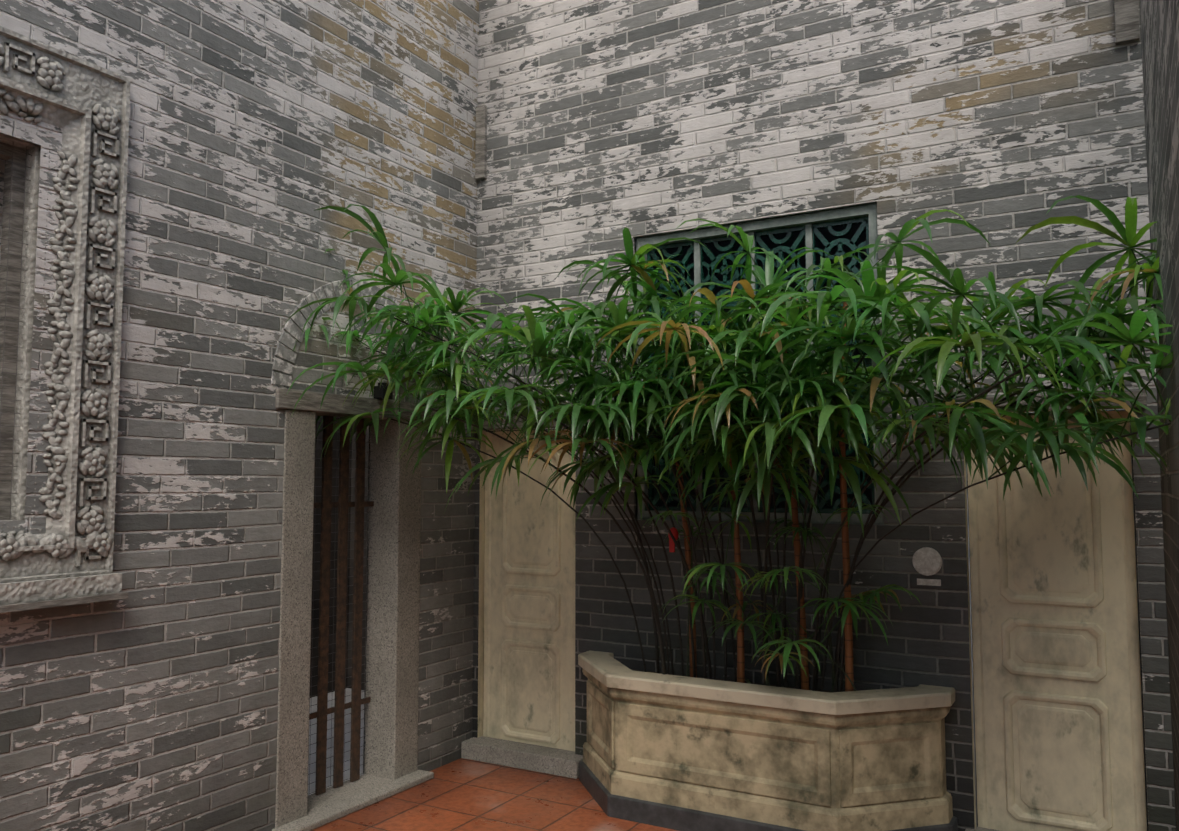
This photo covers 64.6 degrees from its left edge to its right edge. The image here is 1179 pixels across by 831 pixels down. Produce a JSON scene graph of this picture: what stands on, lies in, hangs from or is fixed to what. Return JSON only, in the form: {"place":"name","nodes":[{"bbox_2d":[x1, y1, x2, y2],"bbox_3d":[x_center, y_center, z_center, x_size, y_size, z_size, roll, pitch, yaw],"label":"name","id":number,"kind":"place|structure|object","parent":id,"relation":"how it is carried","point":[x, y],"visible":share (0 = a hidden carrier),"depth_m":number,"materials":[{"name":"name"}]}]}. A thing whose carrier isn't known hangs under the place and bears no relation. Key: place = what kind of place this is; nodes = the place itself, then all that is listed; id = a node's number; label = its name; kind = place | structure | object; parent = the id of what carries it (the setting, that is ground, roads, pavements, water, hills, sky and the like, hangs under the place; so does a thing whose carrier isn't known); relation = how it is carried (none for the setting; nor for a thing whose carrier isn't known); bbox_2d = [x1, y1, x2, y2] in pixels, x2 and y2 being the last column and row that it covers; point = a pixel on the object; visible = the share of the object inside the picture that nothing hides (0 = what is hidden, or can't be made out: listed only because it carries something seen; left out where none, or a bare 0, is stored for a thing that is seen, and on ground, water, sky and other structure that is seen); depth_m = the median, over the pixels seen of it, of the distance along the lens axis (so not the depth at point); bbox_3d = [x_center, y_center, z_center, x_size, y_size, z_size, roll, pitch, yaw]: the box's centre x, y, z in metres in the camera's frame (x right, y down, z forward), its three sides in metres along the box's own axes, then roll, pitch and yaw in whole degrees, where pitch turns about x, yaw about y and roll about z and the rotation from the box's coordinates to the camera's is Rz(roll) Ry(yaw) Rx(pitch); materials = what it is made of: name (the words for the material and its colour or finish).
{"place":"outdoors","nodes":[
{"label":"outdoors","id":0,"kind":"place"},
{"bbox_2d":[0,0,478,830],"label":"wall","id":1,"kind":"structure","parent":0,"point":[260,130],"depth_m":4.25,"materials":[{"name":"brick"}]},
{"bbox_2d":[0,26,130,612],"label":"window frame","id":2,"kind":"object","parent":1,"relation":"attached to","point":[66,559],"visible":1,"depth_m":3.62,"materials":[{"name":"grey stone"}]},
{"bbox_2d":[0,142,31,520],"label":"carved window","id":3,"kind":"structure","parent":2,"relation":"in","point":[16,373],"depth_m":3.51,"materials":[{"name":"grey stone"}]},
{"bbox_2d":[311,758,677,830],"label":"courtyard floor","id":4,"kind":"structure","parent":0,"point":[461,794],"depth_m":4.82,"materials":[{"name":"tile"}]},
{"bbox_2d":[461,736,999,830],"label":"door thresholds","id":5,"kind":"object","parent":4,"relation":"on","point":[542,759],"depth_m":5.47,"materials":[{"name":"stone"}]},
{"bbox_2d":[578,651,957,830],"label":"planter","id":6,"kind":"object","parent":4,"relation":"on","point":[678,752],"visible":1,"depth_m":4.35,"materials":[{"name":"stone"}]},
{"bbox_2d":[355,245,1170,691],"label":"plant stems","id":7,"kind":"object","parent":6,"relation":"in","point":[843,655],"visible":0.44,"depth_m":4.57,"materials":[{"name":"brown plant"}]},
{"bbox_2d":[284,195,1172,687],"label":"plant leaves","id":8,"kind":"object","parent":7,"relation":"on","point":[796,373],"visible":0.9,"depth_m":4.00,"materials":[{"name":"green plant"}]},
{"bbox_2d":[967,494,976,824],"bbox_3d":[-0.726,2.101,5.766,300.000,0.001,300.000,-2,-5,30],"label":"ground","id":9,"kind":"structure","parent":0,"point":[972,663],"depth_m":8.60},
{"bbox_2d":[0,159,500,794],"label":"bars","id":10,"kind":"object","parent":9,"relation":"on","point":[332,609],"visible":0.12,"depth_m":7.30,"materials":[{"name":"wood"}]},
{"bbox_2d":[272,409,433,830],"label":"door frame","id":11,"kind":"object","parent":9,"relation":"on","point":[392,657],"visible":0.73,"depth_m":5.19,"materials":[{"name":"grey stone"}]},
{"bbox_2d":[308,417,372,793],"bbox_3d":[-1.407,0.996,5.040,0.006,1.982,0.632,-2,-5,30],"label":"arch door","id":12,"kind":"structure","parent":11,"relation":"in","point":[314,533],"depth_m":5.11,"materials":[{"name":"brown wood"}]},
{"bbox_2d":[307,416,373,798],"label":"door bars","id":13,"kind":"object","parent":12,"relation":"attached to","point":[326,504],"visible":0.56,"depth_m":5.06,"materials":[{"name":"brown wood"}]},
{"bbox_2d":[275,388,432,420],"bbox_3d":[-1.320,-0.045,5.078,0.240,0.099,1.170,-2,-5,30],"label":"door lintel","id":14,"kind":"structure","parent":11,"relation":"attached to","point":[333,405],"depth_m":4.86,"materials":[{"name":"grey stone"}]},
{"bbox_2d":[271,280,436,401],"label":"arch","id":15,"kind":"structure","parent":11,"relation":"on","point":[291,328],"depth_m":4.70,"materials":[{"name":"brick"}]},
{"bbox_2d":[374,382,392,398],"bbox_3d":[-1.136,-0.136,5.135,0.070,0.090,0.080,-2,-5,30],"label":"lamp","id":16,"kind":"object","parent":11,"relation":"on","point":[379,392],"visible":0.71,"depth_m":5.10,"materials":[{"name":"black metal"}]},
{"bbox_2d":[472,0,1175,830],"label":"back wall","id":17,"kind":"structure","parent":9,"relation":"on","point":[1002,126],"depth_m":4.85,"materials":[{"name":"brick"}]},
{"bbox_2d":[483,428,575,750],"bbox_3d":[-0.351,1.083,5.709,0.704,2.002,0.066,-2,-5,30],"label":"door","id":18,"kind":"structure","parent":17,"relation":"attached to","point":[529,637],"depth_m":5.69,"materials":[{"name":"beige paint"}]},
{"bbox_2d":[635,202,883,524],"bbox_3d":[0.976,-0.234,5.234,1.990,2.240,0.430,-2,-5,30],"label":"green window","id":19,"kind":"structure","parent":17,"relation":"attached to","point":[842,231],"depth_m":5.17,"materials":[{"name":"metal"}]},
{"bbox_2d":[475,0,1139,179],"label":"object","id":20,"kind":"structure","parent":17,"relation":"attached to","point":[1126,13],"depth_m":4.23,"materials":[{"name":"stone"}]},
{"bbox_2d":[471,390,1146,429],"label":"door lintels","id":21,"kind":"object","parent":17,"relation":"attached to","point":[1142,398],"depth_m":4.32,"materials":[{"name":"beige stone"}]},
{"bbox_2d":[912,547,941,585],"bbox_3d":[1.633,0.730,4.508,0.136,0.183,0.016,-2,-5,30],"label":"wall plaque","id":22,"kind":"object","parent":17,"relation":"attached to","point":[926,561],"depth_m":4.50,"materials":[{"name":"grey stone"}]},
{"bbox_2d":[965,409,1148,830],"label":"door","id":23,"kind":"structure","parent":17,"relation":"attached to","point":[1058,688],"depth_m":4.26,"materials":[{"name":"beige paint"}]},
{"bbox_2d":[1139,0,1178,830],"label":"wall","id":24,"kind":"structure","parent":9,"relation":"on","point":[1159,21],"depth_m":3.09,"materials":[{"name":"brick"}]}
]}

